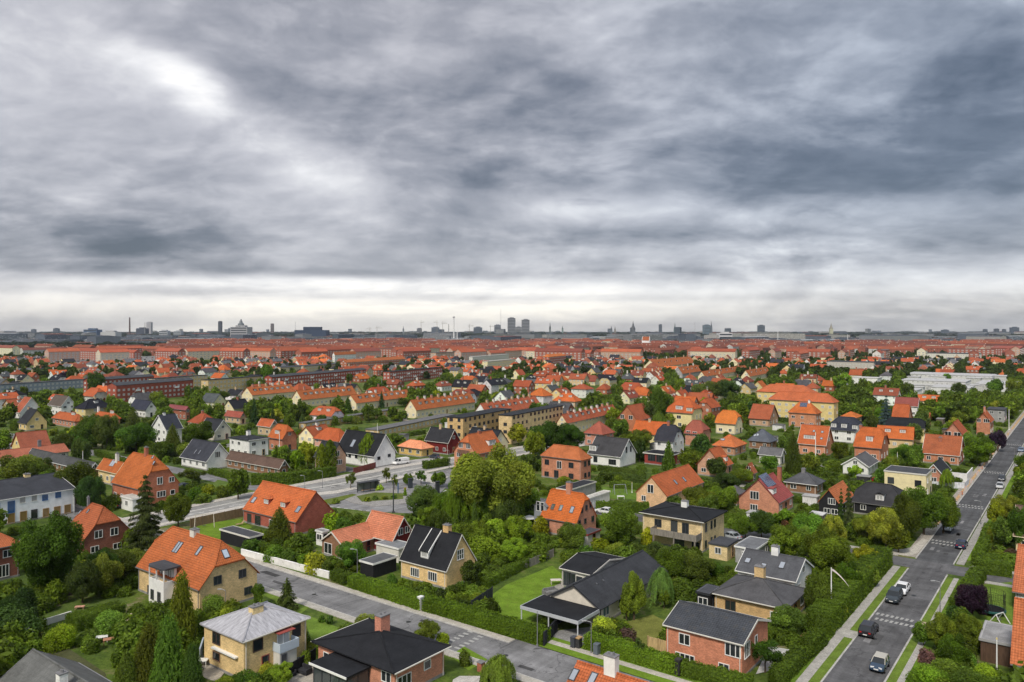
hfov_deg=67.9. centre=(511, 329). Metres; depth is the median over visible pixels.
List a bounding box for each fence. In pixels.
[190,508,242,527]
[199,637,203,657]
[286,647,315,672]
[353,462,375,472]
[471,586,492,604]
[523,549,553,569]
[543,619,557,645]
[647,635,665,651]
[932,478,968,487]
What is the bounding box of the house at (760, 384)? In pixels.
[754,380,766,389]
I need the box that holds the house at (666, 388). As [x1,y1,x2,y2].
[660,383,675,392]
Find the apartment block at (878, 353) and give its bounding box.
[872,350,883,357]
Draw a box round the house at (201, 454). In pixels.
[179,438,228,470]
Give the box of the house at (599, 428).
[583,421,614,445]
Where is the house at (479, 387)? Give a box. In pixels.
[467,382,488,392]
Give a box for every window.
[0,563,8,577]
[3,549,11,557]
[8,500,14,513]
[8,513,14,523]
[19,497,25,503]
[20,511,26,521]
[31,495,36,501]
[31,509,37,519]
[42,494,47,500]
[43,508,48,517]
[54,506,60,513]
[55,492,60,497]
[64,504,70,513]
[91,545,98,552]
[94,529,102,538]
[110,527,117,535]
[113,542,121,549]
[157,477,162,484]
[157,490,165,497]
[169,476,174,481]
[212,631,219,645]
[212,650,219,662]
[214,575,221,585]
[215,451,219,457]
[239,568,245,578]
[244,586,251,595]
[247,513,250,522]
[253,637,262,652]
[255,515,260,524]
[261,653,269,664]
[277,632,288,643]
[292,623,300,636]
[317,533,321,539]
[324,542,331,554]
[381,670,390,681]
[397,671,410,681]
[398,528,402,535]
[405,525,409,532]
[410,567,418,577]
[424,658,430,670]
[428,571,436,581]
[457,548,463,560]
[536,501,539,510]
[540,502,543,511]
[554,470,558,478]
[557,461,561,468]
[562,571,570,585]
[568,462,573,467]
[568,473,573,478]
[568,573,575,584]
[603,606,609,616]
[608,459,615,464]
[647,484,653,492]
[648,454,655,460]
[654,519,661,526]
[656,455,663,461]
[671,520,677,531]
[675,539,683,545]
[675,651,694,660]
[679,632,689,645]
[682,523,688,533]
[692,542,699,548]
[698,596,707,604]
[715,547,720,553]
[718,662,729,669]
[725,599,735,611]
[725,642,740,658]
[744,639,749,659]
[750,491,758,499]
[750,504,757,509]
[800,595,803,605]
[824,508,829,513]
[828,498,835,504]
[831,509,837,514]
[860,504,865,509]
[888,477,893,483]
[915,480,920,486]
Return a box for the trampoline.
[985,587,1005,617]
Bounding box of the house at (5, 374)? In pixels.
[0,371,9,378]
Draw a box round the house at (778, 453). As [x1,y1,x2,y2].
[757,446,785,464]
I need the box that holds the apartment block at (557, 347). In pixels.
[545,346,569,347]
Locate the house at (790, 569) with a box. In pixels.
[735,544,813,586]
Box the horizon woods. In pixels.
[0,331,1023,347]
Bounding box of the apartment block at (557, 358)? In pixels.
[542,353,565,364]
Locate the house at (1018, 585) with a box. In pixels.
[1012,543,1023,597]
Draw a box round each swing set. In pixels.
[194,513,214,527]
[612,484,626,493]
[990,612,1010,623]
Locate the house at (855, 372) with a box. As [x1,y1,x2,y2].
[849,367,863,378]
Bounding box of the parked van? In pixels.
[392,457,408,464]
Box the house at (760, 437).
[747,429,777,448]
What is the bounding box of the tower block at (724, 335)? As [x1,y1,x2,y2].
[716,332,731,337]
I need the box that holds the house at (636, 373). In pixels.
[631,368,646,377]
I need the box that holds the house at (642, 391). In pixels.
[635,386,650,401]
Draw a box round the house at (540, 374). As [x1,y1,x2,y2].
[533,372,548,377]
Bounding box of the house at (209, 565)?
[135,526,259,610]
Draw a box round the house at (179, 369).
[169,365,182,372]
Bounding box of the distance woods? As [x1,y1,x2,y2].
[0,370,1023,681]
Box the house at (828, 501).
[817,480,853,515]
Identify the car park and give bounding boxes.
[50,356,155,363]
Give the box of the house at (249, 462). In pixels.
[225,450,289,472]
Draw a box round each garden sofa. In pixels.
[297,662,312,675]
[542,586,557,594]
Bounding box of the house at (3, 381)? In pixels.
[0,378,9,383]
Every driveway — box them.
[553,627,590,645]
[738,531,771,542]
[835,627,857,638]
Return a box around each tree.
[0,429,12,449]
[0,454,43,478]
[0,586,39,622]
[8,510,84,586]
[26,457,55,474]
[39,468,55,473]
[52,460,98,504]
[64,559,99,603]
[68,429,80,439]
[71,438,92,459]
[73,413,101,443]
[73,475,105,506]
[86,371,105,389]
[87,548,120,584]
[90,552,124,591]
[91,415,120,443]
[96,547,112,553]
[108,549,138,580]
[113,422,158,451]
[115,432,132,453]
[132,441,142,449]
[140,418,154,424]
[141,417,152,426]
[149,391,165,401]
[149,441,168,455]
[160,440,171,451]
[162,492,191,526]
[176,442,188,456]
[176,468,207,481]
[182,421,214,439]
[190,407,200,418]
[209,391,230,398]
[227,468,250,498]
[235,425,246,434]
[251,583,264,602]
[260,364,272,377]
[266,402,274,408]
[269,661,292,681]
[270,408,283,423]
[271,445,290,461]
[274,403,282,409]
[284,413,295,426]
[289,450,305,469]
[298,441,317,464]
[315,414,326,419]
[315,443,327,467]
[322,440,338,466]
[335,538,366,567]
[343,415,353,421]
[345,472,355,487]
[358,432,373,462]
[363,414,375,422]
[373,407,382,418]
[382,467,390,482]
[386,433,403,445]
[391,415,398,419]
[391,474,397,489]
[402,473,413,483]
[405,484,436,516]
[415,470,426,480]
[415,619,440,639]
[417,506,437,524]
[425,508,451,528]
[431,471,446,484]
[431,492,446,511]
[432,492,451,510]
[442,488,467,521]
[450,442,536,510]
[452,522,481,544]
[459,499,482,520]
[460,560,482,583]
[461,487,491,520]
[471,519,489,536]
[479,653,517,681]
[484,505,496,521]
[495,497,519,535]
[500,537,527,560]
[502,515,532,540]
[507,423,526,445]
[516,492,525,507]
[519,454,537,468]
[523,430,545,455]
[524,488,540,508]
[526,420,561,449]
[529,402,537,407]
[556,422,585,445]
[557,521,586,548]
[599,504,638,544]
[605,407,620,419]
[610,401,622,411]
[613,418,629,434]
[619,433,634,445]
[619,588,631,619]
[622,570,646,619]
[631,429,652,445]
[634,440,645,461]
[634,637,644,650]
[642,402,656,420]
[645,541,671,558]
[646,567,674,606]
[647,385,674,414]
[651,411,666,421]
[655,548,687,576]
[658,589,670,608]
[665,413,675,423]
[666,495,681,503]
[677,450,697,468]
[680,424,685,434]
[682,485,716,505]
[682,550,715,579]
[690,433,711,452]
[691,380,720,396]
[697,493,719,508]
[704,412,715,422]
[705,457,727,473]
[709,481,738,508]
[712,472,740,488]
[717,379,741,396]
[729,468,752,483]
[732,515,758,537]
[748,401,756,411]
[748,509,774,536]
[751,638,782,672]
[759,456,778,469]
[767,523,802,555]
[770,604,806,633]
[773,508,793,523]
[777,435,798,448]
[789,513,796,523]
[792,512,822,556]
[794,510,821,518]
[794,525,811,555]
[799,453,819,469]
[803,523,837,559]
[803,571,833,606]
[809,536,857,569]
[821,514,847,539]
[831,442,848,458]
[833,372,853,387]
[834,560,863,581]
[847,465,862,479]
[852,513,880,541]
[852,543,877,558]
[865,415,881,426]
[866,507,903,546]
[866,564,880,582]
[874,407,884,416]
[874,468,883,482]
[883,456,899,465]
[885,527,910,551]
[890,443,923,462]
[891,492,922,533]
[901,382,914,393]
[901,485,949,534]
[905,448,921,466]
[906,423,924,439]
[911,620,932,644]
[915,410,930,430]
[925,611,958,645]
[933,406,948,418]
[937,633,971,665]
[939,468,954,487]
[940,493,961,533]
[950,382,967,392]
[950,410,969,423]
[953,612,982,646]
[954,583,989,614]
[960,431,980,446]
[962,436,996,465]
[969,406,979,423]
[986,378,1003,391]
[986,500,1004,521]
[989,430,1006,451]
[990,400,999,406]
[990,494,1019,518]
[993,515,1012,545]
[1005,378,1022,390]
[1006,506,1023,543]
[1012,462,1023,475]
[1012,469,1023,482]
[1013,453,1023,465]
[1015,500,1023,504]
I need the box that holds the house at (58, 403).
[47,394,73,414]
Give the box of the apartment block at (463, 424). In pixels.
[446,408,510,439]
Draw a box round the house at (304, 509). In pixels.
[242,480,335,534]
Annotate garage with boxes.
[120,493,140,511]
[583,527,600,546]
[708,536,738,560]
[734,536,769,562]
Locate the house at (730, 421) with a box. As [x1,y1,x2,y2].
[715,410,743,434]
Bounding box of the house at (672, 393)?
[667,389,677,398]
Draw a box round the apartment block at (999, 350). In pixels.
[991,346,1023,355]
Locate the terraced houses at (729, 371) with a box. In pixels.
[698,363,745,378]
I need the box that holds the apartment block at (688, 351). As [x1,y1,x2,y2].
[687,346,700,355]
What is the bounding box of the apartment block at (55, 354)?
[44,348,79,361]
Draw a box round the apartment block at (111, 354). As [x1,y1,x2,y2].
[96,349,128,361]
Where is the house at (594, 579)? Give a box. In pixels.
[547,550,667,624]
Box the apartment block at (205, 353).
[184,347,228,359]
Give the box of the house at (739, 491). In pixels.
[734,485,745,505]
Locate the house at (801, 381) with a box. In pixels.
[795,377,811,385]
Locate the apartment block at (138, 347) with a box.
[95,345,141,355]
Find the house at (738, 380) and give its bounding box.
[733,374,744,386]
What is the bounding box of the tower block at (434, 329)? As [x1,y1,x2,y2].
[431,327,438,332]
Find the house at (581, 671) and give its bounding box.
[567,651,647,681]
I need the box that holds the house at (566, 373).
[562,367,574,377]
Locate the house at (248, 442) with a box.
[228,430,269,455]
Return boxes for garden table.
[96,635,107,638]
[103,637,112,643]
[200,658,208,666]
[550,578,561,584]
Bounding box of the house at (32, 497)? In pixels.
[0,472,74,524]
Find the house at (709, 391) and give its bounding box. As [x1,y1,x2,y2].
[702,386,718,401]
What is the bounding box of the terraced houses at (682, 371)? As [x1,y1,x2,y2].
[676,363,700,377]
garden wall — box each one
[46,611,71,624]
[241,549,329,578]
[952,467,972,481]
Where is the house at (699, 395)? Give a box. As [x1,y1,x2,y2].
[688,392,714,402]
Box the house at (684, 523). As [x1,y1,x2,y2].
[639,499,727,552]
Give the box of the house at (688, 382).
[684,377,703,385]
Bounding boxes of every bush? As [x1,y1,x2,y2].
[0,602,43,641]
[40,622,78,653]
[47,429,57,435]
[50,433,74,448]
[92,608,124,640]
[102,494,120,508]
[119,527,136,549]
[130,548,144,573]
[187,486,202,501]
[192,492,212,503]
[201,484,215,495]
[202,594,224,613]
[214,485,229,497]
[215,675,234,681]
[219,605,232,615]
[220,598,242,612]
[225,484,233,493]
[231,668,261,681]
[240,539,260,552]
[258,661,272,673]
[262,544,282,562]
[279,547,297,561]
[297,552,309,564]
[300,649,310,664]
[304,415,312,420]
[304,551,325,575]
[306,640,316,650]
[307,533,315,541]
[318,615,325,622]
[319,557,332,570]
[322,511,339,530]
[326,615,332,624]
[331,415,339,425]
[332,498,339,503]
[334,517,351,529]
[351,415,361,423]
[354,613,374,622]
[375,484,383,490]
[378,415,387,422]
[387,573,397,584]
[397,578,407,586]
[436,587,445,598]
[436,632,449,643]
[445,584,458,593]
[458,647,472,667]
[459,598,470,604]
[468,592,488,601]
[469,534,501,562]
[486,518,511,540]
[486,597,500,612]
[524,496,533,511]
[527,531,541,542]
[527,538,549,561]
[532,515,549,533]
[556,476,569,482]
[578,544,593,551]
[590,536,609,549]
[590,615,616,635]
[604,542,624,551]
[619,627,636,640]
[628,541,642,552]
[641,526,652,544]
[704,560,724,575]
[749,448,758,455]
[780,520,790,527]
[799,614,809,631]
[905,663,949,681]
[917,647,935,665]
[930,658,957,674]
[945,605,970,619]
[947,668,984,681]
[958,665,973,669]
[964,642,977,662]
[967,649,976,666]
[973,662,1000,681]
[1004,548,1016,553]
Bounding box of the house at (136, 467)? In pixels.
[111,446,179,503]
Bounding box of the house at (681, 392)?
[675,387,688,395]
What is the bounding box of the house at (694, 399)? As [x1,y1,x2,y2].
[674,393,698,403]
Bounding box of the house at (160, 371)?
[155,365,169,375]
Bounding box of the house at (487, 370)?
[478,366,491,374]
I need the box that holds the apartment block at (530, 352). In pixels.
[526,348,535,358]
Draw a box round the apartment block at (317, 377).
[264,368,366,386]
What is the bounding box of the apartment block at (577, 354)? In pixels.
[535,348,584,360]
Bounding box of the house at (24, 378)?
[16,374,33,381]
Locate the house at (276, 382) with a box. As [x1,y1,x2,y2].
[274,378,283,384]
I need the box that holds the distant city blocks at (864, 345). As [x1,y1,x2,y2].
[16,337,1023,355]
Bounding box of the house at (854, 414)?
[841,411,862,421]
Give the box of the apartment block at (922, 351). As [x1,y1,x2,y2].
[917,347,926,356]
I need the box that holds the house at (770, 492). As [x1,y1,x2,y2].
[739,465,793,513]
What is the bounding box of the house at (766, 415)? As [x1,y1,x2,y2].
[748,403,778,426]
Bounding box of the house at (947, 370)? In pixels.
[940,367,953,372]
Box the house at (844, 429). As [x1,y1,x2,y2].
[830,416,863,443]
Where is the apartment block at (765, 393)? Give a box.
[756,384,818,403]
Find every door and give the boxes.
[281,653,286,663]
[366,540,370,551]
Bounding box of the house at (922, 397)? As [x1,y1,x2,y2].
[918,394,939,402]
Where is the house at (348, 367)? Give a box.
[342,364,354,368]
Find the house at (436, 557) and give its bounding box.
[399,523,476,588]
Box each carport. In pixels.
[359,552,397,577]
[375,540,405,562]
[520,594,599,635]
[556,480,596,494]
[587,490,610,507]
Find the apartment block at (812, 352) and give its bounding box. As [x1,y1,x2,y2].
[786,348,830,357]
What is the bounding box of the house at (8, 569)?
[0,533,19,580]
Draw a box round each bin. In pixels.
[570,635,576,647]
[575,635,582,647]
[593,642,600,654]
[674,657,682,675]
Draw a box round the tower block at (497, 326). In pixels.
[494,324,500,332]
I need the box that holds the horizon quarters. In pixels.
[0,327,1023,343]
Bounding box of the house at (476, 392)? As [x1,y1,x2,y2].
[470,389,481,400]
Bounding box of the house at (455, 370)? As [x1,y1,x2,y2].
[449,365,462,376]
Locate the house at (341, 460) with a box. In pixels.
[313,440,347,473]
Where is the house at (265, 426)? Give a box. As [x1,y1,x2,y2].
[256,418,276,435]
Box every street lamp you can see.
[417,595,423,609]
[528,609,537,646]
[581,620,591,652]
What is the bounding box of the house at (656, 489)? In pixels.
[635,464,704,507]
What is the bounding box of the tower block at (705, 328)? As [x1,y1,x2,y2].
[702,324,709,333]
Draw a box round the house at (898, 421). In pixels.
[885,417,925,442]
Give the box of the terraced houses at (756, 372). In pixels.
[741,365,767,379]
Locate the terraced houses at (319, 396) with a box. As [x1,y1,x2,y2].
[291,383,356,405]
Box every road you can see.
[12,434,258,490]
[60,507,575,681]
[124,440,584,527]
[320,469,456,512]
[346,466,915,566]
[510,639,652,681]
[823,568,946,681]
[911,559,953,573]
[917,418,1023,564]
[949,566,1013,584]
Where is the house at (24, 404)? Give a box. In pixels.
[15,396,38,418]
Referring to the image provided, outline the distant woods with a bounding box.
[0,348,1023,378]
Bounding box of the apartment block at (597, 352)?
[594,349,600,356]
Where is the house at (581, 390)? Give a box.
[570,381,594,397]
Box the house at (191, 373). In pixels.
[182,369,196,374]
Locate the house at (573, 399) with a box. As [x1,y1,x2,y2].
[552,390,581,406]
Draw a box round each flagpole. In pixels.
[831,567,847,598]
[996,637,997,667]
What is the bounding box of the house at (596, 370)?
[587,365,600,374]
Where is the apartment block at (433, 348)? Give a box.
[422,345,439,351]
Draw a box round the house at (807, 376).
[799,371,817,383]
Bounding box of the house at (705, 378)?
[698,373,715,382]
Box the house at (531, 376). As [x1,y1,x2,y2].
[525,374,536,378]
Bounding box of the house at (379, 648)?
[309,611,451,681]
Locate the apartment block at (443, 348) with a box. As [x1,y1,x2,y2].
[439,345,464,351]
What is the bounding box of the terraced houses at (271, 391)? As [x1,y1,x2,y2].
[241,381,295,401]
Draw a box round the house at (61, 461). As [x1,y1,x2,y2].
[29,448,97,475]
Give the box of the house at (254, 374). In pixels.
[248,371,262,379]
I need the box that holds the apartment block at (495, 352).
[487,349,505,354]
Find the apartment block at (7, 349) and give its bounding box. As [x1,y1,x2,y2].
[0,345,19,355]
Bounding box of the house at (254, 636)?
[200,601,310,675]
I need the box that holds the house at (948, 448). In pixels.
[922,434,964,465]
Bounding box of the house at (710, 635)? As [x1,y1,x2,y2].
[662,600,770,672]
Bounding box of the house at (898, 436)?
[877,425,914,447]
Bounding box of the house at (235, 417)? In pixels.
[224,410,246,423]
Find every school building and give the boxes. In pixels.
[901,378,937,384]
[903,388,922,393]
[910,372,996,378]
[914,384,927,389]
[914,386,924,392]
[928,376,946,378]
[931,384,974,393]
[934,378,970,384]
[966,377,982,383]
[969,384,983,391]
[975,380,1015,391]
[994,375,1006,380]
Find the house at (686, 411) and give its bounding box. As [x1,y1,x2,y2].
[666,398,702,427]
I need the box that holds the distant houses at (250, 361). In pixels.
[0,353,1022,373]
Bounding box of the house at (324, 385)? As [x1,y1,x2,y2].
[318,380,335,387]
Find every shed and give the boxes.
[399,433,408,439]
[650,442,654,448]
[746,509,765,516]
[772,423,785,429]
[802,493,820,505]
[811,510,826,518]
[856,474,872,482]
[936,417,944,423]
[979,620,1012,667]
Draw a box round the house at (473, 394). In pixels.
[452,387,476,402]
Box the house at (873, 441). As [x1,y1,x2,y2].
[853,424,889,461]
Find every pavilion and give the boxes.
[315,528,328,545]
[695,583,720,606]
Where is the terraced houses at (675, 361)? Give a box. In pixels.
[644,355,693,368]
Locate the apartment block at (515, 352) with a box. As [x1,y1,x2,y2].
[498,347,521,358]
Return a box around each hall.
[100,331,121,336]
[294,327,329,335]
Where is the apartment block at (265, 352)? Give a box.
[248,348,275,357]
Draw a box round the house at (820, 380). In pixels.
[818,375,824,383]
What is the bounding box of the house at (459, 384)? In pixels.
[451,377,473,390]
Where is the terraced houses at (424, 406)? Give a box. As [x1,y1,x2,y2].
[404,390,474,417]
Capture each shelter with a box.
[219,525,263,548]
[357,479,379,492]
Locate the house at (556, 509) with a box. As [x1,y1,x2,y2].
[534,481,597,534]
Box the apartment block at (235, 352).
[219,348,249,357]
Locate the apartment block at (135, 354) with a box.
[128,349,140,358]
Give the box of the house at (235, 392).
[226,386,243,399]
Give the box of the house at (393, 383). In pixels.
[386,377,404,388]
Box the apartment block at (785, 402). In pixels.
[768,391,838,421]
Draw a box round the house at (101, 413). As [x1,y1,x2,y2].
[96,406,121,422]
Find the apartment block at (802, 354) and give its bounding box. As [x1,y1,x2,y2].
[792,350,808,360]
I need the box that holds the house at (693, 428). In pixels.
[683,420,711,445]
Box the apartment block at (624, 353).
[600,348,642,358]
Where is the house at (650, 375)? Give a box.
[646,369,657,379]
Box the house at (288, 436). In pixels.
[268,424,297,450]
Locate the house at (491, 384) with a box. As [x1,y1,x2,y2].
[482,376,499,392]
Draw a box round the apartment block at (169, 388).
[107,377,193,401]
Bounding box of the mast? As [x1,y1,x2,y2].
[392,479,394,512]
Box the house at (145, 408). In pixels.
[130,399,156,417]
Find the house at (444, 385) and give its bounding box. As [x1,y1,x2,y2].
[435,381,451,390]
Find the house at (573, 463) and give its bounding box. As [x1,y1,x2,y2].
[540,444,591,480]
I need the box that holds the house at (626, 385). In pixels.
[621,382,642,390]
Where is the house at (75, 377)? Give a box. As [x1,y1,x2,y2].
[64,373,83,379]
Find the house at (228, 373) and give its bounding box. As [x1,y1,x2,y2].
[220,369,231,376]
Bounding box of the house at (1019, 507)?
[1013,504,1023,550]
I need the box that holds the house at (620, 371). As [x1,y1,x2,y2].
[611,366,622,375]
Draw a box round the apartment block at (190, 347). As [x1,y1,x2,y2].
[174,347,208,348]
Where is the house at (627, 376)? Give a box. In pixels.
[621,370,633,380]
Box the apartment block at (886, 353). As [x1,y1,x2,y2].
[881,349,889,357]
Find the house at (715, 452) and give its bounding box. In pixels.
[695,445,733,476]
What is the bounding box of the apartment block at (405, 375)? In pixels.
[383,367,441,381]
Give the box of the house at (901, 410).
[891,403,912,417]
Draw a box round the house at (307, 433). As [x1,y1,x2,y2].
[298,422,327,443]
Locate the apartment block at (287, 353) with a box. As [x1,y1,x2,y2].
[276,347,300,359]
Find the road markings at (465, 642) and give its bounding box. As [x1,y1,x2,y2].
[448,630,482,648]
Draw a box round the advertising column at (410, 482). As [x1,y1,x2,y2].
[407,478,412,487]
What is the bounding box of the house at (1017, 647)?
[1010,597,1023,669]
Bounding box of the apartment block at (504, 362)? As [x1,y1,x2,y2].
[482,359,514,366]
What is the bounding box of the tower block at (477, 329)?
[474,327,481,332]
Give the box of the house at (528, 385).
[513,377,534,394]
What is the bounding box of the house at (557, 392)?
[551,385,571,399]
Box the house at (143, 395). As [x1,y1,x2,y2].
[128,389,150,402]
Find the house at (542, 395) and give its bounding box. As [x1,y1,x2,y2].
[530,388,552,404]
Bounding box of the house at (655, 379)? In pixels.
[650,373,664,383]
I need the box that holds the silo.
[146,322,152,333]
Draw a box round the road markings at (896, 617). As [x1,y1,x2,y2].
[875,612,913,626]
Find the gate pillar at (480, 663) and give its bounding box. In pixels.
[476,659,485,672]
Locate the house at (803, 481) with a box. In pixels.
[783,467,825,493]
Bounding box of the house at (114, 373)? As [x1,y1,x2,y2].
[109,369,124,375]
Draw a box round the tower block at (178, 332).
[173,330,183,334]
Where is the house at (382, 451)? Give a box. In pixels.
[339,429,396,467]
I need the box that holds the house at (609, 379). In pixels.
[600,375,616,385]
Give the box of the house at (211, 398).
[202,393,226,407]
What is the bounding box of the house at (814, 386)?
[806,379,820,392]
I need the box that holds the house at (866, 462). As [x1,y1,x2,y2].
[841,451,878,474]
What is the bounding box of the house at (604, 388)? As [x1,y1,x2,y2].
[595,381,611,393]
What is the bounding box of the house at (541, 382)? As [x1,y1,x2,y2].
[534,378,556,388]
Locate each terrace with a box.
[200,655,223,680]
[288,666,312,681]
[453,676,479,681]
[555,583,563,589]
[756,647,788,673]
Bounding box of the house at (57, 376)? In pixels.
[49,372,65,380]
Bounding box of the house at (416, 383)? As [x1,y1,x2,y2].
[406,377,425,389]
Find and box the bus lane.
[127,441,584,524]
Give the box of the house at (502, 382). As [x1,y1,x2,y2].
[494,378,507,388]
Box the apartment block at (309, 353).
[295,348,327,357]
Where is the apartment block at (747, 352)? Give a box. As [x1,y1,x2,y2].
[742,347,759,358]
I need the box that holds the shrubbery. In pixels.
[0,392,1023,681]
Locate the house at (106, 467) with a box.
[96,452,123,484]
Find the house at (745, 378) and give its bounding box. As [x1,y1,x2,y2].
[742,373,753,383]
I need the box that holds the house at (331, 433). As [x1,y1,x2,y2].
[312,427,344,446]
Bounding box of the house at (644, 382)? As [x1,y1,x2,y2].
[632,375,650,386]
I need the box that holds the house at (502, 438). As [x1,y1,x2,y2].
[468,425,508,450]
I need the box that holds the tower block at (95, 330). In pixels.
[83,328,101,334]
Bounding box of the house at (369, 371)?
[358,366,373,376]
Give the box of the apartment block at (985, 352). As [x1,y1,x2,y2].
[947,348,994,356]
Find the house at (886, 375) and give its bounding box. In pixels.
[879,369,891,380]
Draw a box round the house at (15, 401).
[2,395,22,406]
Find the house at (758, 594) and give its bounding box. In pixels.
[710,564,804,618]
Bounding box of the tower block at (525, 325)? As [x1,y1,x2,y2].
[522,319,529,332]
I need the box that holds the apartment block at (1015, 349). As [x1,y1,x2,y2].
[1010,346,1019,355]
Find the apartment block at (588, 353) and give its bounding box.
[585,350,593,356]
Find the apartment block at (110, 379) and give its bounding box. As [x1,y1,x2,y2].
[83,374,153,392]
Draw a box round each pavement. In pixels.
[51,517,540,681]
[75,504,514,641]
[120,446,522,520]
[158,444,585,525]
[344,488,410,506]
[413,471,447,482]
[548,640,690,681]
[796,565,899,681]
[893,538,927,555]
[897,578,958,681]
[904,411,1023,556]
[956,446,1023,564]
[984,580,1012,587]
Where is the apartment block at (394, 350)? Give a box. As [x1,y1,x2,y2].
[391,347,421,356]
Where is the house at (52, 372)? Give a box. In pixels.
[48,370,66,377]
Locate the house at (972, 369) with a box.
[966,364,982,373]
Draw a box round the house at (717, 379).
[711,375,731,381]
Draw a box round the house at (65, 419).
[51,411,84,427]
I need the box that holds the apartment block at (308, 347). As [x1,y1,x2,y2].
[300,347,315,348]
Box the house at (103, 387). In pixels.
[96,383,106,392]
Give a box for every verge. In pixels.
[325,494,355,503]
[357,492,402,501]
[528,642,675,681]
[551,637,701,681]
[791,569,888,681]
[808,567,906,681]
[886,577,953,681]
[905,579,960,681]
[967,476,1013,560]
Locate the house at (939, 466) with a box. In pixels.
[929,458,951,481]
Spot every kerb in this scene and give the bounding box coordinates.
[75,506,509,642]
[264,586,543,681]
[820,568,908,681]
[884,575,947,681]
[915,417,1023,558]
[953,444,1023,564]
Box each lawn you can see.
[42,598,126,626]
[48,647,106,677]
[95,633,116,645]
[193,480,235,501]
[197,519,251,538]
[263,592,308,613]
[306,617,337,639]
[452,647,487,669]
[493,566,565,621]
[601,487,636,499]
[628,615,664,644]
[973,582,1012,624]
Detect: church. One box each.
[631,323,634,333]
[642,336,649,342]
[829,324,838,333]
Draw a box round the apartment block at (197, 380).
[148,375,207,386]
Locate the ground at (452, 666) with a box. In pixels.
[0,356,1023,681]
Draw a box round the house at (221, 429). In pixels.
[204,417,231,440]
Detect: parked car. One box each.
[428,453,439,458]
[595,506,610,512]
[724,531,741,539]
[858,619,878,638]
[869,651,889,672]
[885,586,903,604]
[894,581,910,595]
[944,523,953,531]
[955,539,967,548]
[995,482,1004,488]
[998,474,1005,480]
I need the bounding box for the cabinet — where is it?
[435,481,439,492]
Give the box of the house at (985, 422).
[975,406,993,434]
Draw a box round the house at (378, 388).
[364,384,389,392]
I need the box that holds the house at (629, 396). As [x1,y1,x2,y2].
[620,387,639,403]
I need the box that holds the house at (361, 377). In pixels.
[353,371,368,382]
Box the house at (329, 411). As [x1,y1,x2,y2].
[309,406,344,419]
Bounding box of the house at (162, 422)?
[151,412,183,442]
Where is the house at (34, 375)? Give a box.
[27,370,40,381]
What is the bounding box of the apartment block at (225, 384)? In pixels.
[201,376,260,391]
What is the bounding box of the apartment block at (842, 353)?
[838,349,848,358]
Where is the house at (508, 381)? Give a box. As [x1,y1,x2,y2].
[503,375,512,383]
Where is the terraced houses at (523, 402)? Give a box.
[475,393,540,411]
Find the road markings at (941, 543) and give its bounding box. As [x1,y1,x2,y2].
[932,539,954,546]
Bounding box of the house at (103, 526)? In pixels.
[72,495,129,554]
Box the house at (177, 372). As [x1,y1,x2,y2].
[171,368,183,375]
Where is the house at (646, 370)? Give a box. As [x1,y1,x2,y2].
[642,366,656,373]
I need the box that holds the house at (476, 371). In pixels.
[468,369,480,372]
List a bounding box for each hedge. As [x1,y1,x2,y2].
[65,600,125,632]
[93,449,126,461]
[126,441,161,451]
[172,457,180,463]
[208,467,236,478]
[250,466,336,484]
[253,540,330,570]
[288,464,294,471]
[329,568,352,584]
[347,572,428,610]
[396,429,425,436]
[400,513,424,517]
[421,594,551,645]
[422,457,450,468]
[480,545,555,587]
[582,629,682,675]
[595,500,649,512]
[597,464,645,474]
[601,470,645,480]
[609,481,642,489]
[630,477,647,483]
[680,658,753,681]
[700,477,714,481]
[718,507,770,516]
[732,463,739,468]
[743,478,758,489]
[767,644,808,681]
[778,417,788,421]
[790,474,852,484]
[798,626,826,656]
[802,633,829,661]
[805,544,892,638]
[820,457,879,467]
[932,484,941,491]
[932,661,999,681]
[948,565,987,609]
[971,549,1001,565]
[975,522,993,551]
[976,556,1011,577]
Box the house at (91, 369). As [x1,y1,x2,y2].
[85,365,100,372]
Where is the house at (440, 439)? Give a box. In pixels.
[424,423,459,454]
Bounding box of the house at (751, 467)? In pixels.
[744,462,757,482]
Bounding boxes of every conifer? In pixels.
[114,649,137,681]
[123,474,163,552]
[124,407,141,428]
[133,622,157,681]
[147,610,184,681]
[165,422,181,456]
[169,569,198,639]
[179,641,204,681]
[248,399,258,424]
[264,507,293,542]
[270,406,276,421]
[276,577,300,611]
[296,403,301,420]
[298,414,304,427]
[344,397,352,413]
[378,391,384,407]
[470,500,478,522]
[661,440,675,470]
[783,432,801,474]
[837,489,845,524]
[843,479,853,538]
[877,395,891,424]
[986,527,993,542]
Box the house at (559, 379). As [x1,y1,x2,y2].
[546,372,563,385]
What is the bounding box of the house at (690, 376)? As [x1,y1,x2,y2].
[684,372,696,382]
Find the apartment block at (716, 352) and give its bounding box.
[690,348,737,358]
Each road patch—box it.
[257,580,274,586]
[260,571,280,576]
[272,580,293,586]
[479,652,492,657]
[517,665,534,670]
[863,633,875,642]
[869,634,883,644]
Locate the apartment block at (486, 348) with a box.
[472,346,497,350]
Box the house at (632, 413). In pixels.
[616,403,651,430]
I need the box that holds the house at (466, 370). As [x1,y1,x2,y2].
[461,365,471,374]
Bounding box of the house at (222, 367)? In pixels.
[218,363,230,372]
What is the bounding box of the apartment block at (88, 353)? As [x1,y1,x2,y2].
[79,348,103,359]
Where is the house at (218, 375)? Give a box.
[210,370,228,378]
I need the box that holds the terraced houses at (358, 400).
[344,387,407,410]
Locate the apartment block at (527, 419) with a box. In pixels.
[498,405,563,443]
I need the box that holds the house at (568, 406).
[549,399,574,413]
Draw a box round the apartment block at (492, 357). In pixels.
[469,354,508,361]
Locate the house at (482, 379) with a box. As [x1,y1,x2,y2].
[474,373,487,383]
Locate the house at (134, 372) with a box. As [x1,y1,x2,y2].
[128,368,142,374]

